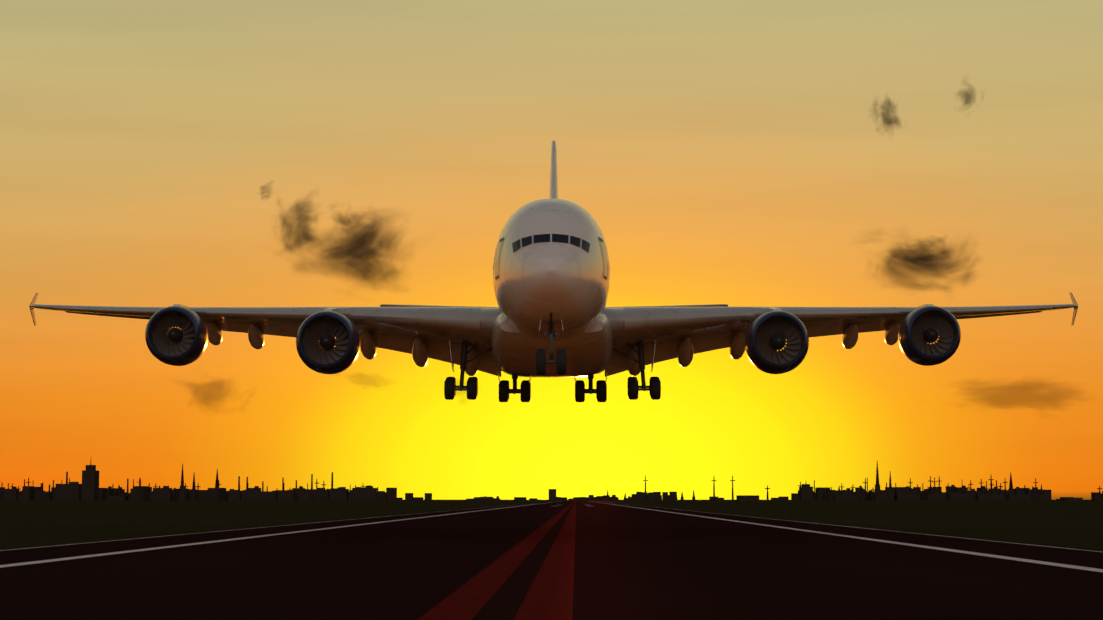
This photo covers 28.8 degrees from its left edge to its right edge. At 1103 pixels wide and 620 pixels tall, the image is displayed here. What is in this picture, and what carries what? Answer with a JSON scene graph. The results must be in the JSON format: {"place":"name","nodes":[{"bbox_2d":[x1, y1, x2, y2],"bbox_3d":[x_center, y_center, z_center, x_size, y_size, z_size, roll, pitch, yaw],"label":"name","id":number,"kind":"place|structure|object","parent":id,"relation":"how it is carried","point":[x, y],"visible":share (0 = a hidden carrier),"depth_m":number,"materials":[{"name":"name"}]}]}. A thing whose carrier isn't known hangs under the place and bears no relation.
{"place":"outdoors","nodes":[
{"label":"outdoors","id":0,"kind":"place"},
{"bbox_2d":[277,197,348,263],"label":"cloud","id":1,"kind":"structure","parent":0,"point":[301,218],"depth_m":905.83,"materials":[{"name":"grey"}]},
{"bbox_2d":[255,193,409,294],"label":"cloud","id":2,"kind":"structure","parent":0,"point":[361,255],"depth_m":900.66,"materials":[{"name":"grey"}]},
{"bbox_2d":[332,211,374,233],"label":"cloud","id":3,"kind":"structure","parent":0,"point":[352,224],"depth_m":910.81,"materials":[{"name":"grey"}]},
{"bbox_2d":[0,501,1102,619],"bbox_3d":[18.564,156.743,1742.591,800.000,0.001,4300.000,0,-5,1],"label":"runway","id":4,"kind":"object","parent":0,"point":[631,562],"depth_m":80.94,"materials":[{"name":"black asphalt"}]},
{"bbox_2d":[417,501,575,619],"bbox_3d":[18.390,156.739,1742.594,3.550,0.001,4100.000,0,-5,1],"label":"runway markings","id":5,"kind":"object","parent":4,"relation":"on","point":[549,596],"visible":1,"depth_m":69.41,"materials":[{"name":"red paint"}]},
{"bbox_2d":[0,501,1102,571],"bbox_3d":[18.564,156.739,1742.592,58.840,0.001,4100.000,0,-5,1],"label":"runway edge line","id":6,"kind":"object","parent":4,"relation":"on","point":[930,547],"visible":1,"depth_m":125.56,"materials":[{"name":"paint"}]},
{"bbox_2d":[0,500,1102,550],"bbox_3d":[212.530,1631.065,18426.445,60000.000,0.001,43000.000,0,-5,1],"label":"ground grass","id":7,"kind":"structure","parent":0,"point":[1070,524],"depth_m":370.27,"materials":[{"name":"green plant"}]},
{"bbox_2d":[0,461,1102,500],"bbox_3d":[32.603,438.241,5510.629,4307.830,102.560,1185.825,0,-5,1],"label":"city skyline","id":8,"kind":"structure","parent":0,"point":[88,489],"depth_m":5190.55,"materials":[{"name":"concrete"}]},
{"bbox_2d":[0,0,1102,499],"label":"sky","id":9,"kind":"structure","parent":0,"point":[734,153],"materials":[{"name":"orange"}]},
{"bbox_2d":[29,141,1077,401],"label":"airliner","id":10,"kind":"object","parent":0,"point":[551,315],"visible":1,"depth_m":145.91,"materials":[{"name":"white paint"}]},
{"bbox_2d":[877,101,900,130],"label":"cloud","id":11,"kind":"structure","parent":0,"point":[888,119],"depth_m":997.93,"materials":[{"name":"grey"}]},
{"bbox_2d":[869,234,978,294],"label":"cloud","id":12,"kind":"structure","parent":0,"point":[904,266],"depth_m":947.88,"materials":[{"name":"grey"}]},
{"bbox_2d":[913,235,946,251],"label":"cloud","id":13,"kind":"structure","parent":0,"point":[921,246],"depth_m":952.94,"materials":[{"name":"grey"}]},
{"bbox_2d":[958,82,975,113],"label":"cloud","id":14,"kind":"structure","parent":0,"point":[967,96],"depth_m":997.52,"materials":[{"name":"grey"}]},
{"bbox_2d":[973,378,1068,415],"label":"cloud","id":15,"kind":"structure","parent":0,"point":[1013,395],"depth_m":1097.10,"materials":[{"name":"grey"}]}
]}

